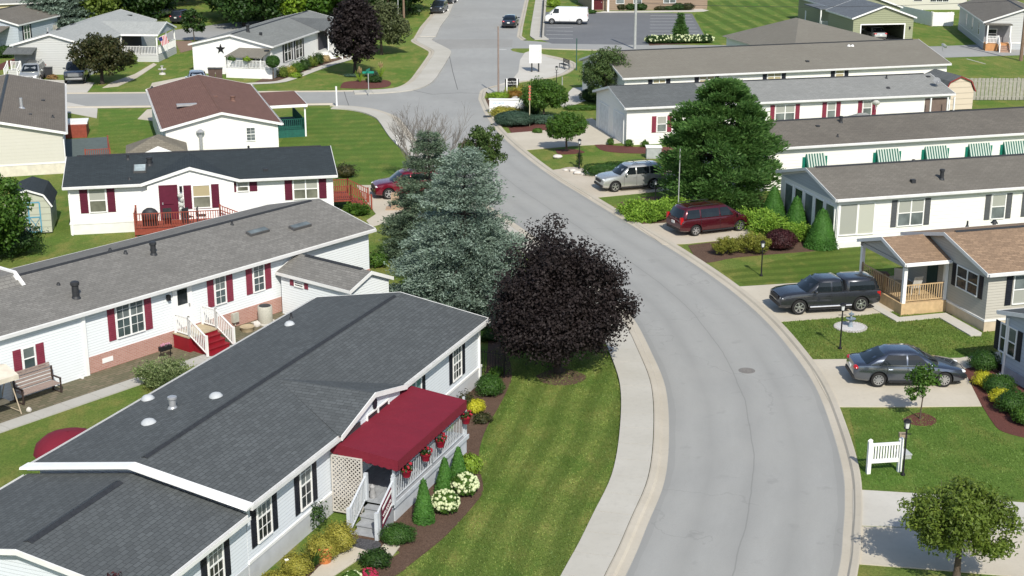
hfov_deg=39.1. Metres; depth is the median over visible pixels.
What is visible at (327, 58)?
shrub
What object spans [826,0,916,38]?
garage
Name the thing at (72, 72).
parked car
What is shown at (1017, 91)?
fence
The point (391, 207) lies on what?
brick pillar
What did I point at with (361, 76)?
ornamental grass
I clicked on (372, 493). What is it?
porch ornament
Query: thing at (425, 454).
rail planter
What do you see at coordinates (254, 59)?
window
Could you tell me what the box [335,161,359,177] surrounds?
shrub
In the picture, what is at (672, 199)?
juniper
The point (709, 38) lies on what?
flowering shrub
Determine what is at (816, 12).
house
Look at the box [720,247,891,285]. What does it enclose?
lawn
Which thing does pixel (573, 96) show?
path
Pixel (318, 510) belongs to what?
shrub
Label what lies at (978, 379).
shrub
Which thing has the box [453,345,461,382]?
window
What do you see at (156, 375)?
shrub
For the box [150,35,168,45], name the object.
flag
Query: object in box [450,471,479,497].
hydrangea
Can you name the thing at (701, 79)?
window
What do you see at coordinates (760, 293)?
driveway
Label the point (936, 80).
satellite dish
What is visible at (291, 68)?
shrub
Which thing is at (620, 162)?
hedge
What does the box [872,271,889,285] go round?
storage crate
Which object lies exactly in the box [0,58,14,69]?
porch railing
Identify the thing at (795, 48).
house
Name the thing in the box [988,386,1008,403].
shrub
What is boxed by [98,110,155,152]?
lawn
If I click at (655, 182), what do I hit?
lamp post
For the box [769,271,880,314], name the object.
parked car
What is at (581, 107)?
hedge
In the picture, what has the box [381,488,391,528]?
porch banner
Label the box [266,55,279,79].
topiary
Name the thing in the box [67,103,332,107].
kerb
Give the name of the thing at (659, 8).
shrub
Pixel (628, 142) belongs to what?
shrub
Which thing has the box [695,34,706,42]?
flowering shrub
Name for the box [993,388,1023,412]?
shrub
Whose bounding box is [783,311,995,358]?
grass
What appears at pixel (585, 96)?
shrub
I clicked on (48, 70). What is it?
wheelie bin
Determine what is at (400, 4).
leafy tree
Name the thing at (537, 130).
shrub
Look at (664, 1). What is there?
window
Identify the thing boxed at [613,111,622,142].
garage door
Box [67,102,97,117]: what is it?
driveway
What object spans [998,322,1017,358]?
window
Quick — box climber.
[576,152,582,165]
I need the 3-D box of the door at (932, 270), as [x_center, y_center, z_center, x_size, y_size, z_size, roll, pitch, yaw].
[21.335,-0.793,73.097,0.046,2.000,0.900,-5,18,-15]
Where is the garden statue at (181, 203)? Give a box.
[177,193,183,220]
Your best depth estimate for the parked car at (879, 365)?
61.85 m
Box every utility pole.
[497,26,498,91]
[1019,19,1023,60]
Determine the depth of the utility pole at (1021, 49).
154.95 m
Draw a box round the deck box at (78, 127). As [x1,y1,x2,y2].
[65,118,88,137]
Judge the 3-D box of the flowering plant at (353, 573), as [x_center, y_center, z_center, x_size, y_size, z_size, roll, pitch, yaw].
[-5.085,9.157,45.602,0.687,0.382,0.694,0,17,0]
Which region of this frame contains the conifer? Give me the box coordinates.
[671,12,688,34]
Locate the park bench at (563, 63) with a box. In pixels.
[559,58,569,67]
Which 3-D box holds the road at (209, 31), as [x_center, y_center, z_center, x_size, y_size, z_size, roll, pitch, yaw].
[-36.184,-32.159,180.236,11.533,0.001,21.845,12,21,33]
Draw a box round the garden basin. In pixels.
[240,324,253,332]
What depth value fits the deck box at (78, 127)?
114.70 m
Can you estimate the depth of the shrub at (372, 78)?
141.01 m
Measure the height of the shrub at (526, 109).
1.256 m
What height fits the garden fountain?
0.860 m
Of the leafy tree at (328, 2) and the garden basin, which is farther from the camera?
the leafy tree at (328, 2)
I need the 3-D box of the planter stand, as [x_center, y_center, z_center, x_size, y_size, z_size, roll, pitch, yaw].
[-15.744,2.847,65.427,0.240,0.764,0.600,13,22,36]
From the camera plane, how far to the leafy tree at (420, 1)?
201.40 m
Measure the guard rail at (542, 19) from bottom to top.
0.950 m
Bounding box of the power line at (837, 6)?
[649,0,1017,6]
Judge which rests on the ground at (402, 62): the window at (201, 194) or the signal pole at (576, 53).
the signal pole at (576, 53)
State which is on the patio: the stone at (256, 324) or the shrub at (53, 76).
the stone at (256, 324)
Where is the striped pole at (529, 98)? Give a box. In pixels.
[528,85,530,125]
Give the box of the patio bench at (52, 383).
[12,362,62,404]
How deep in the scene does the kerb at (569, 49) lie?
163.70 m
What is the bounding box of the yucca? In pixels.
[299,543,323,568]
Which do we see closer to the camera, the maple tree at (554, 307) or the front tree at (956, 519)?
the front tree at (956, 519)
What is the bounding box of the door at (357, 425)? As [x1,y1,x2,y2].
[345,421,360,485]
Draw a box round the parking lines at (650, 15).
[546,15,689,38]
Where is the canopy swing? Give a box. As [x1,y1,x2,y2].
[0,364,21,413]
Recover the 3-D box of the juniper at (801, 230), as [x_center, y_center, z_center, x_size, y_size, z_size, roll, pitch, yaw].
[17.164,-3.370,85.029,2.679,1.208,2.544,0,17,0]
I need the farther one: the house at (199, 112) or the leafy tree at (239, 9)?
the leafy tree at (239, 9)
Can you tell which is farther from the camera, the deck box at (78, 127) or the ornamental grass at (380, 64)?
the ornamental grass at (380, 64)
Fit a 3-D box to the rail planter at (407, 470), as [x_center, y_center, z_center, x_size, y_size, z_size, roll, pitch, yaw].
[-3.654,6.270,49.831,0.488,0.553,0.532,-6,18,-19]
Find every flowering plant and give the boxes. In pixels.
[341,570,361,575]
[360,567,378,575]
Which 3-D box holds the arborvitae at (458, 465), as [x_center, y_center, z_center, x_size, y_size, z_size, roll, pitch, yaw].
[-1.990,6.395,53.111,0.748,1.229,0.746,0,17,0]
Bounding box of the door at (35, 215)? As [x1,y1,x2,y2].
[20,202,42,232]
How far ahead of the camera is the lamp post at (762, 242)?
77.62 m
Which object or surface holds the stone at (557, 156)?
on the ground at (402, 62)
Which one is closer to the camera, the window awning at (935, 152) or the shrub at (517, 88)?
the window awning at (935, 152)
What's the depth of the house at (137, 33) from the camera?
153.82 m
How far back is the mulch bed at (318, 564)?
48.45 m
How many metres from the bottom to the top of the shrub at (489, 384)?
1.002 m
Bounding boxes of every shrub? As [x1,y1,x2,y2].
[0,45,13,57]
[0,222,48,257]
[46,74,58,79]
[130,353,193,389]
[260,568,293,575]
[277,66,288,76]
[278,551,314,575]
[285,65,296,73]
[288,72,302,77]
[290,61,303,72]
[299,56,311,69]
[303,530,341,561]
[307,55,318,66]
[310,501,329,530]
[313,52,324,64]
[323,54,330,61]
[323,519,358,553]
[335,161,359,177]
[342,73,359,76]
[343,201,370,216]
[354,545,393,569]
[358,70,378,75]
[365,75,382,81]
[369,249,388,267]
[379,522,417,546]
[456,388,481,407]
[463,451,483,474]
[467,398,485,413]
[472,411,495,424]
[474,372,506,395]
[480,327,503,341]
[483,91,510,98]
[487,105,514,117]
[488,366,507,375]
[493,110,535,125]
[502,84,527,92]
[507,89,522,97]
[520,104,540,113]
[532,128,542,132]
[545,0,560,6]
[578,88,593,100]
[606,138,613,144]
[617,4,625,8]
[624,139,633,146]
[625,3,634,9]
[634,2,647,9]
[640,139,649,146]
[644,35,658,42]
[654,6,665,9]
[656,35,665,42]
[662,34,672,42]
[665,6,675,9]
[668,34,678,42]
[672,3,683,9]
[675,34,685,42]
[682,34,692,42]
[684,3,694,9]
[689,34,697,42]
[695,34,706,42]
[700,34,714,42]
[710,235,741,253]
[736,230,771,252]
[761,186,785,218]
[766,228,797,249]
[785,195,807,224]
[803,207,838,250]
[966,348,1001,370]
[971,370,990,387]
[982,372,1017,392]
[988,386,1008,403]
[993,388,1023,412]
[1009,405,1023,424]
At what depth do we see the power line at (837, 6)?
157.95 m
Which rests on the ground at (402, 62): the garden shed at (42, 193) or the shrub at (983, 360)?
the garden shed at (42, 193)
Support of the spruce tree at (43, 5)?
on the ground at (402, 62)
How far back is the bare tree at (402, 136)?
98.68 m
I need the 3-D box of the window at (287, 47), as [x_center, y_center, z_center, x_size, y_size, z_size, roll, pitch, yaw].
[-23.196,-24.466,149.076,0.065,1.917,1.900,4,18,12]
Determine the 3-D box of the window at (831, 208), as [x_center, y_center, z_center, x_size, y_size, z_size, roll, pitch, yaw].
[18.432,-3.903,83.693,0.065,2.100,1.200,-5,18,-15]
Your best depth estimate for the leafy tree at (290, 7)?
188.57 m
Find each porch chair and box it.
[894,268,902,283]
[906,276,923,295]
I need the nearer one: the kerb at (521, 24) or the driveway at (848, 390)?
the driveway at (848, 390)
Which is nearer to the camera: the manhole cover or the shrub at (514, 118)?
the manhole cover
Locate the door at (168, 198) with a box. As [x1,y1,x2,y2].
[158,185,178,219]
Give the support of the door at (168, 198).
in the house at (114, 193)
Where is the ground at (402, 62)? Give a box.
[0,0,1023,575]
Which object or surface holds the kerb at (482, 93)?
on the ground at (402, 62)
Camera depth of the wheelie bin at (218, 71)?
143.22 m
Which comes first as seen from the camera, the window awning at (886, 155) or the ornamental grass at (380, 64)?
the window awning at (886, 155)
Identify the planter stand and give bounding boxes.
[158,342,171,356]
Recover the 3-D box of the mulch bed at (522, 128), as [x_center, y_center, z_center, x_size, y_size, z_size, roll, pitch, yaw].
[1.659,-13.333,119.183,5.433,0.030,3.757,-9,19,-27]
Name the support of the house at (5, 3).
on the ground at (402, 62)
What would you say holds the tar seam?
on the road at (473, 70)
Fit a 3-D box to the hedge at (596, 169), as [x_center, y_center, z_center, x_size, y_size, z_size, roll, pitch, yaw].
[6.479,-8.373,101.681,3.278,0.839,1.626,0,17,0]
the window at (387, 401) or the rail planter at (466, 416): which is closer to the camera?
the window at (387, 401)
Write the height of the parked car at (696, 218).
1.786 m
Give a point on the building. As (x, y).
(602, 5)
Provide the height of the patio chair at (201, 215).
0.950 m
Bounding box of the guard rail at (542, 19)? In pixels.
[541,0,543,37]
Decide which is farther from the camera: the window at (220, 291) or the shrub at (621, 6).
the shrub at (621, 6)
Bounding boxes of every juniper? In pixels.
[613,196,659,215]
[622,207,665,223]
[635,200,674,220]
[656,194,694,205]
[722,196,763,210]
[736,205,780,229]
[745,213,796,235]
[787,221,811,241]
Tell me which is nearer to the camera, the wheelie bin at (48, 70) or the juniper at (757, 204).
the juniper at (757, 204)
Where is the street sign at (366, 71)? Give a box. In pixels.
[362,68,373,95]
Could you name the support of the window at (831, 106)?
in the house at (637, 114)
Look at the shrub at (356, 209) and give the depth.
90.68 m
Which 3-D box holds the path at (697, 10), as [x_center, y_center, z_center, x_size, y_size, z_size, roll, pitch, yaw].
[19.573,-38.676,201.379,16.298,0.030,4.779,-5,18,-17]
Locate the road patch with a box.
[433,39,512,48]
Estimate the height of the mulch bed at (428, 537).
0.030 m
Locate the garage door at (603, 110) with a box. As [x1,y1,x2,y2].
[599,103,607,133]
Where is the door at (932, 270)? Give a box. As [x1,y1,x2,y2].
[926,265,937,293]
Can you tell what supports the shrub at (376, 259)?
on the ground at (402, 62)
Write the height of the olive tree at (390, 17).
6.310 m
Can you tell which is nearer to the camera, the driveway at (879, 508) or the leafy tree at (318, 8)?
the driveway at (879, 508)
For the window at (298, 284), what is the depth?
70.48 m
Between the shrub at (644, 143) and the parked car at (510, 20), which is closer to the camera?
the shrub at (644, 143)
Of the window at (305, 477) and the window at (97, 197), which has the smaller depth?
the window at (305, 477)
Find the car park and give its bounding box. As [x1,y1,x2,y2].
[543,12,702,44]
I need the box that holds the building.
[578,0,706,11]
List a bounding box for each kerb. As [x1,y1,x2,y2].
[67,90,324,93]
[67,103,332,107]
[325,38,433,91]
[330,105,668,575]
[414,12,435,37]
[478,54,575,98]
[478,98,861,575]
[517,0,528,39]
[541,48,598,50]
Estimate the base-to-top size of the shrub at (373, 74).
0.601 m
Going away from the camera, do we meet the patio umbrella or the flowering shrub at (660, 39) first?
the patio umbrella
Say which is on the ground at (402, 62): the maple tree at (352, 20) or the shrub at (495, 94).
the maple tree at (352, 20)
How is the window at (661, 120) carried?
in the house at (637, 114)
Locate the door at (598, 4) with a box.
[594,0,602,9]
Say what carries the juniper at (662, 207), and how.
on the mulch bed at (653, 199)
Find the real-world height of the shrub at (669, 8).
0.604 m
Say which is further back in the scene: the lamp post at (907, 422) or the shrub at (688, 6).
the shrub at (688, 6)
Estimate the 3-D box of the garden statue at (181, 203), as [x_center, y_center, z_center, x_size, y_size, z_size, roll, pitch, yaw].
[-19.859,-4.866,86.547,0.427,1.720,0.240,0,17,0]
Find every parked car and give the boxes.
[17,59,45,78]
[63,60,89,83]
[150,6,171,16]
[169,8,188,22]
[185,69,206,77]
[370,166,437,198]
[430,0,447,13]
[502,14,519,27]
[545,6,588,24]
[594,159,665,191]
[666,199,750,235]
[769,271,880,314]
[845,343,966,386]
[861,26,886,39]
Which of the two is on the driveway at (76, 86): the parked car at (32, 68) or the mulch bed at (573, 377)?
the parked car at (32, 68)
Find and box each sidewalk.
[331,106,652,575]
[353,38,450,94]
[419,2,454,36]
[530,0,548,39]
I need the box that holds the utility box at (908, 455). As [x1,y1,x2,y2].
[895,449,911,459]
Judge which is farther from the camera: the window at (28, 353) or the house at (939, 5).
the house at (939, 5)
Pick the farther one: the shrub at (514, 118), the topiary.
the topiary
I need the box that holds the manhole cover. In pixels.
[738,368,754,373]
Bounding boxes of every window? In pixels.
[21,345,36,370]
[23,24,30,39]
[88,188,106,212]
[115,300,145,338]
[192,184,210,208]
[207,543,225,575]
[214,275,226,305]
[237,182,248,191]
[246,127,255,140]
[250,57,263,63]
[252,264,265,292]
[256,496,272,543]
[284,42,291,61]
[293,179,318,199]
[294,280,303,288]
[295,38,302,58]
[299,464,312,511]
[366,398,389,466]
[411,377,421,387]
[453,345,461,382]
[616,0,623,3]
[653,79,665,83]
[656,116,666,131]
[663,0,675,2]
[699,76,714,81]
[767,73,781,78]
[775,104,794,119]
[783,181,793,215]
[794,186,803,203]
[803,191,813,225]
[813,196,824,220]
[825,201,835,231]
[826,102,835,116]
[835,70,843,75]
[838,202,859,235]
[855,202,875,234]
[862,100,871,114]
[896,198,924,226]
[930,0,948,1]
[955,264,979,296]
[988,29,996,38]
[990,193,1006,219]
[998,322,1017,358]
[1011,275,1023,304]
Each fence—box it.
[481,349,504,377]
[900,6,932,25]
[932,12,954,25]
[965,77,1023,99]
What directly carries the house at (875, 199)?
on the ground at (402, 62)
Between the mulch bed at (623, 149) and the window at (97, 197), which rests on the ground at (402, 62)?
the mulch bed at (623, 149)
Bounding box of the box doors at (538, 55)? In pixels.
[530,46,540,61]
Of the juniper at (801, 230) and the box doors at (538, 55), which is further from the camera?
the box doors at (538, 55)
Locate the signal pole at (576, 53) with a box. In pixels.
[576,38,576,69]
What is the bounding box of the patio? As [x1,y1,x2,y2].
[0,311,284,422]
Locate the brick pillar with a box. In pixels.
[385,192,403,209]
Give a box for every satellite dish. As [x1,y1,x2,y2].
[872,100,879,108]
[933,77,940,84]
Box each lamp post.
[578,139,580,168]
[654,179,657,199]
[760,240,765,275]
[838,302,845,348]
[900,419,910,475]
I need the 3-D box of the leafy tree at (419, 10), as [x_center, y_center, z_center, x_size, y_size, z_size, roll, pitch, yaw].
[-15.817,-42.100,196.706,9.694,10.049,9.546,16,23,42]
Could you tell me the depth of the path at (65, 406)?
60.36 m
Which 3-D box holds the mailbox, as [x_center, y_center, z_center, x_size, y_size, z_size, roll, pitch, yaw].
[14.913,5.964,55.052,0.290,0.920,0.180,0,17,0]
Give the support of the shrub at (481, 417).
on the mulch bed at (428, 537)
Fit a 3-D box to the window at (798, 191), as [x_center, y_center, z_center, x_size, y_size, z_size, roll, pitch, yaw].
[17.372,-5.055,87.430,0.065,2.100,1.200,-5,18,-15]
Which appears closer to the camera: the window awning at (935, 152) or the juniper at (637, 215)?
the juniper at (637, 215)
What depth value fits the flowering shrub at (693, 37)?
168.74 m
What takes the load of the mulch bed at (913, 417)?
on the lawn at (1006, 436)
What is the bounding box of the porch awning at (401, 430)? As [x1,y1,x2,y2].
[330,386,466,470]
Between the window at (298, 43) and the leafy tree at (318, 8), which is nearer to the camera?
the window at (298, 43)
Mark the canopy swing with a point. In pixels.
(8, 374)
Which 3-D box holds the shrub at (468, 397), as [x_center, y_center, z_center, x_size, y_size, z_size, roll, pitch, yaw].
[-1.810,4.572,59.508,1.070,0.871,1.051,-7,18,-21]
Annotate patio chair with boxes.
[163,208,171,224]
[181,207,193,223]
[196,206,206,221]
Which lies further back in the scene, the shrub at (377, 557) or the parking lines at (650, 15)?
the parking lines at (650, 15)
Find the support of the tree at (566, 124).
on the mulch bed at (569, 151)
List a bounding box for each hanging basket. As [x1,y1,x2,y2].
[226,55,235,60]
[242,55,252,61]
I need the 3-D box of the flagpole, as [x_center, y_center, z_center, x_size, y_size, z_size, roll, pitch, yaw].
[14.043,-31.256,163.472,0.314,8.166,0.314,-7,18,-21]
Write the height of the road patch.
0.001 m
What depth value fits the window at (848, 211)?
83.07 m
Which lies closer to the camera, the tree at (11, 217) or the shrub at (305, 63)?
the tree at (11, 217)
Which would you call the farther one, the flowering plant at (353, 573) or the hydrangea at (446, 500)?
the hydrangea at (446, 500)
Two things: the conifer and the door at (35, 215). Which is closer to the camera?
the door at (35, 215)
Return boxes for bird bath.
[158,66,165,74]
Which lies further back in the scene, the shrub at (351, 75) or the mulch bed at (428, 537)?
the shrub at (351, 75)
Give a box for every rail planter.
[400,462,412,477]
[420,446,432,461]
[435,432,446,447]
[461,410,472,423]
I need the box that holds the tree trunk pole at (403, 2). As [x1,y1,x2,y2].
[402,0,404,17]
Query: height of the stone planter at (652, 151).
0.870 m
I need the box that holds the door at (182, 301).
[172,286,193,327]
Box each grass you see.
[356,67,363,81]
[376,61,384,76]
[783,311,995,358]
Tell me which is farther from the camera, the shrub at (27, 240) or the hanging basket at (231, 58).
the hanging basket at (231, 58)
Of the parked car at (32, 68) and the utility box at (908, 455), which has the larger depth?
the parked car at (32, 68)
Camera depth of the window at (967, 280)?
70.12 m
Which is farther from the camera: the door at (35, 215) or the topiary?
the topiary
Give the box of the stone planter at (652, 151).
[645,145,661,158]
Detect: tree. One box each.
[0,173,33,250]
[16,0,77,27]
[46,0,95,26]
[66,32,135,83]
[69,0,129,18]
[83,0,155,16]
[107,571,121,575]
[122,0,165,18]
[146,0,179,15]
[180,8,208,41]
[202,0,229,18]
[212,0,285,26]
[246,0,289,20]
[270,0,307,16]
[304,0,337,14]
[308,0,344,15]
[323,0,383,72]
[330,0,382,11]
[368,0,412,10]
[369,0,412,54]
[376,130,472,263]
[381,0,422,15]
[383,144,530,330]
[388,105,458,165]
[398,105,473,173]
[405,0,422,10]
[455,124,507,177]
[483,213,642,373]
[517,75,568,113]
[545,109,589,150]
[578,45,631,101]
[653,77,790,204]
[897,475,1023,575]
[904,362,942,418]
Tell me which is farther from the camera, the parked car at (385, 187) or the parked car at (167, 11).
the parked car at (167, 11)
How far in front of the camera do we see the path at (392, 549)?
47.76 m
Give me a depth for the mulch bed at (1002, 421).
59.27 m
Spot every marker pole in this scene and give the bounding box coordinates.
[335,86,337,105]
[678,149,680,201]
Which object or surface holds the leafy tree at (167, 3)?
on the ground at (402, 62)
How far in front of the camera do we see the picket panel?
53.39 m
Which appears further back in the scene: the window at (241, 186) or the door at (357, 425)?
the window at (241, 186)
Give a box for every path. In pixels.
[0,345,230,432]
[103,63,156,87]
[176,41,192,52]
[248,56,351,83]
[310,547,364,575]
[382,544,399,555]
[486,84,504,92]
[499,51,568,84]
[561,87,585,105]
[596,9,707,12]
[868,304,981,336]
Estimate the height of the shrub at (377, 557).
0.566 m
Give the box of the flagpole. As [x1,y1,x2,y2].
[633,0,636,48]
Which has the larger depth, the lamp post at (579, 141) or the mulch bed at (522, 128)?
the mulch bed at (522, 128)
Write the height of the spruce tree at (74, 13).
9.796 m
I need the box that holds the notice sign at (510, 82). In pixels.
[505,78,518,90]
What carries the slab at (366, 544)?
on the ground at (402, 62)
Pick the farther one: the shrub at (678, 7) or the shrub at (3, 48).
the shrub at (678, 7)
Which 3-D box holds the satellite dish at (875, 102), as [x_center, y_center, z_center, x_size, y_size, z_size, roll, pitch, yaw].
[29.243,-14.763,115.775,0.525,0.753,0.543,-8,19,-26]
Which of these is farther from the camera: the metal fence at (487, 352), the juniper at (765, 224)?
the juniper at (765, 224)
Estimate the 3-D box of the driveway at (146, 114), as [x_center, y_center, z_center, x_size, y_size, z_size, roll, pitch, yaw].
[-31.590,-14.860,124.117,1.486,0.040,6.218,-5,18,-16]
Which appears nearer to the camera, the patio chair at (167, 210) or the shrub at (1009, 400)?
the shrub at (1009, 400)
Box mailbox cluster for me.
[529,45,540,71]
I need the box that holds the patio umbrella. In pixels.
[33,427,86,458]
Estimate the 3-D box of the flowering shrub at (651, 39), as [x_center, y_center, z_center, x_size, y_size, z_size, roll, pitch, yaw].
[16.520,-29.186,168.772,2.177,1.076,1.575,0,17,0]
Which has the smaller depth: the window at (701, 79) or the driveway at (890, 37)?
the window at (701, 79)
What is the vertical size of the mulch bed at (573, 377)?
0.030 m
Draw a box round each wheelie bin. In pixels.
[44,67,52,76]
[207,67,214,76]
[215,67,222,78]
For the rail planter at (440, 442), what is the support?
attached to the house at (226, 462)
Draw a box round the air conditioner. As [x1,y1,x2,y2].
[251,304,273,326]
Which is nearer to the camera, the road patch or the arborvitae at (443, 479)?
the arborvitae at (443, 479)
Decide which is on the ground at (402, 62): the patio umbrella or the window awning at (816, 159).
the patio umbrella
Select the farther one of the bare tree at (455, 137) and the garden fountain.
the bare tree at (455, 137)
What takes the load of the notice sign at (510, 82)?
on the mulch bed at (487, 101)
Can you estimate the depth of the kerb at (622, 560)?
54.70 m
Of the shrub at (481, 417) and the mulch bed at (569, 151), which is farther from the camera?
the mulch bed at (569, 151)
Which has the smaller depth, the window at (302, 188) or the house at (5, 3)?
the window at (302, 188)
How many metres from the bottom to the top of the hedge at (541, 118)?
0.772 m
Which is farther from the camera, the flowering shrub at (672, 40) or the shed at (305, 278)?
the flowering shrub at (672, 40)
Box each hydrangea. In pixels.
[431,488,460,514]
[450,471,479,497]
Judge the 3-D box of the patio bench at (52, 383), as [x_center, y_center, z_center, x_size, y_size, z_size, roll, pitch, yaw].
[-20.045,4.014,60.749,0.750,1.250,1.900,13,22,37]
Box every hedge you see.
[531,113,559,124]
[561,104,595,110]
[582,163,619,175]
[604,161,627,166]
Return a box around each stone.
[253,321,260,326]
[553,154,561,158]
[573,170,581,174]
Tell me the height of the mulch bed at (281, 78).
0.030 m
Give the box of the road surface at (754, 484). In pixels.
[431,125,843,575]
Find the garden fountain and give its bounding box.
[833,311,867,332]
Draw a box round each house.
[0,0,31,8]
[0,4,59,46]
[0,74,110,176]
[0,198,376,400]
[0,292,490,575]
[3,9,176,74]
[62,145,372,236]
[145,74,307,150]
[188,10,346,78]
[579,18,951,89]
[592,73,955,144]
[708,106,1023,190]
[776,153,1023,248]
[798,0,902,24]
[857,219,1023,331]
[886,0,966,9]
[958,0,1023,52]
[993,307,1023,387]
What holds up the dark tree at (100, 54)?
on the ground at (402, 62)
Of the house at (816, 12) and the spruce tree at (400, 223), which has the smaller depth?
the spruce tree at (400, 223)
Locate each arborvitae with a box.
[412,478,435,525]
[434,456,455,492]
[450,446,466,477]
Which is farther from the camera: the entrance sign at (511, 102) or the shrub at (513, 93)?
the shrub at (513, 93)
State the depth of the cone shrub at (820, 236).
82.84 m
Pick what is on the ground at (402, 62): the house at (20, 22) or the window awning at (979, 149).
the house at (20, 22)
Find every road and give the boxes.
[67,0,1023,575]
[155,21,262,39]
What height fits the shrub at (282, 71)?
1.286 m
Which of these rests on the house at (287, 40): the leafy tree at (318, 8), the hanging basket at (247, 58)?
the hanging basket at (247, 58)
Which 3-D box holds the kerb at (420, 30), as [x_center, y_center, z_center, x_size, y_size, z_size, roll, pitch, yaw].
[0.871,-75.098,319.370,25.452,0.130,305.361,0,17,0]
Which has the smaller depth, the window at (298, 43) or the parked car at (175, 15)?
the window at (298, 43)
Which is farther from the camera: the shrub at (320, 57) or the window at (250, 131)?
the shrub at (320, 57)
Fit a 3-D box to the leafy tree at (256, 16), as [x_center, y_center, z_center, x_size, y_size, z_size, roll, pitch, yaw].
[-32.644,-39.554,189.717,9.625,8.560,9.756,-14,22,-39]
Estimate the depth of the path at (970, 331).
70.88 m
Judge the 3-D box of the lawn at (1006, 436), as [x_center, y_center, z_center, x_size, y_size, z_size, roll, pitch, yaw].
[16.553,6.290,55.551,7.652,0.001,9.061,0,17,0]
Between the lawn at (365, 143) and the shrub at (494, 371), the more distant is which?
the lawn at (365, 143)
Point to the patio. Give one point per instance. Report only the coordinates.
(90, 383)
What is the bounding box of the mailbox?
[898,432,905,437]
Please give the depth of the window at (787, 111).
114.23 m
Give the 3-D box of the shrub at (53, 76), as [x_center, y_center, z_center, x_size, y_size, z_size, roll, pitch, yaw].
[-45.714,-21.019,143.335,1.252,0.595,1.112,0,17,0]
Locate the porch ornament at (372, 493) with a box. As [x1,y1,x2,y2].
[369,484,375,498]
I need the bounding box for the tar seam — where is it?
[344,57,457,105]
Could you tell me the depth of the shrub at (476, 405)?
58.97 m
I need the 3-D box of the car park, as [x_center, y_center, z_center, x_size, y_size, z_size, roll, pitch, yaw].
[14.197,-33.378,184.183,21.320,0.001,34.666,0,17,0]
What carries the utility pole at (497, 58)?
on the ground at (402, 62)
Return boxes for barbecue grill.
[142,208,158,225]
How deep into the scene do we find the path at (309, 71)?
148.04 m
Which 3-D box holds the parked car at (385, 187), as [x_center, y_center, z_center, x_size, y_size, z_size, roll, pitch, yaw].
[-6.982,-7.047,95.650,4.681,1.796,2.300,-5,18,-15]
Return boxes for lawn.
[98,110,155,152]
[279,107,407,184]
[396,345,620,575]
[695,0,798,39]
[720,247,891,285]
[850,407,1023,499]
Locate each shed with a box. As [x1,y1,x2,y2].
[8,176,56,232]
[126,134,187,152]
[275,254,393,313]
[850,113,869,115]
[925,69,975,109]
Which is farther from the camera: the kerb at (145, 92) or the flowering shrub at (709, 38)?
the flowering shrub at (709, 38)
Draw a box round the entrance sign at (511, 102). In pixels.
[489,98,523,111]
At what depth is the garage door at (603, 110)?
117.00 m
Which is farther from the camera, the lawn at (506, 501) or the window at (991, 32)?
the window at (991, 32)
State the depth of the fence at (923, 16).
187.49 m
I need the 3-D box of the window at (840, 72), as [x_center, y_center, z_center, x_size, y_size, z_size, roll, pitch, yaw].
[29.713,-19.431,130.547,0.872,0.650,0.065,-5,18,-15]
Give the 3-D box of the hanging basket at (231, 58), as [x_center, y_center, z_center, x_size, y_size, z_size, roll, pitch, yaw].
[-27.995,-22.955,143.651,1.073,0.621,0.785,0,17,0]
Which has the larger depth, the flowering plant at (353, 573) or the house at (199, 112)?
the house at (199, 112)
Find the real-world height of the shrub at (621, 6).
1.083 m
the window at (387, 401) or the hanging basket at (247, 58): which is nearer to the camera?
the window at (387, 401)
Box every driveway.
[49,80,93,92]
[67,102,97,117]
[138,109,152,120]
[150,77,184,86]
[357,185,426,226]
[508,118,621,149]
[547,168,674,197]
[635,223,755,244]
[740,283,893,321]
[811,351,1000,406]
[850,526,1023,575]
[853,490,1023,531]
[885,34,901,39]
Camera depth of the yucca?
46.34 m
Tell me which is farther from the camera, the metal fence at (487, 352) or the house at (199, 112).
the house at (199, 112)
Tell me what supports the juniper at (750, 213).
on the ground at (402, 62)
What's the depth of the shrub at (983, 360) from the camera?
63.61 m
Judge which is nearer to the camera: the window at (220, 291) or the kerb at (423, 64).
the window at (220, 291)
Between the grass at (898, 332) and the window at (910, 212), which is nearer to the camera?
the grass at (898, 332)
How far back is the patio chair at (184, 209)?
85.94 m
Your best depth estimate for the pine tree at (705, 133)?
90.73 m
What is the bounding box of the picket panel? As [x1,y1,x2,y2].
[866,437,903,473]
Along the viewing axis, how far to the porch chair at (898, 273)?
73.86 m
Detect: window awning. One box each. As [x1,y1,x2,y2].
[805,153,825,167]
[876,148,899,161]
[924,145,948,158]
[968,143,991,156]
[1002,140,1023,154]
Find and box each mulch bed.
[256,57,345,81]
[306,529,374,575]
[340,80,390,88]
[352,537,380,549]
[373,340,511,575]
[486,97,512,127]
[509,123,546,132]
[536,368,585,385]
[555,149,583,154]
[595,144,672,153]
[618,196,669,223]
[648,42,702,45]
[688,238,819,262]
[904,412,935,425]
[965,367,1023,437]
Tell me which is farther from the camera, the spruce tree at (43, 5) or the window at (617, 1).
the window at (617, 1)
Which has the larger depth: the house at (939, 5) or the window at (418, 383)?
the house at (939, 5)
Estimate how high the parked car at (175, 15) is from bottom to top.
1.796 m
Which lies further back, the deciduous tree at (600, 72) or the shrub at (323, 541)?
the deciduous tree at (600, 72)

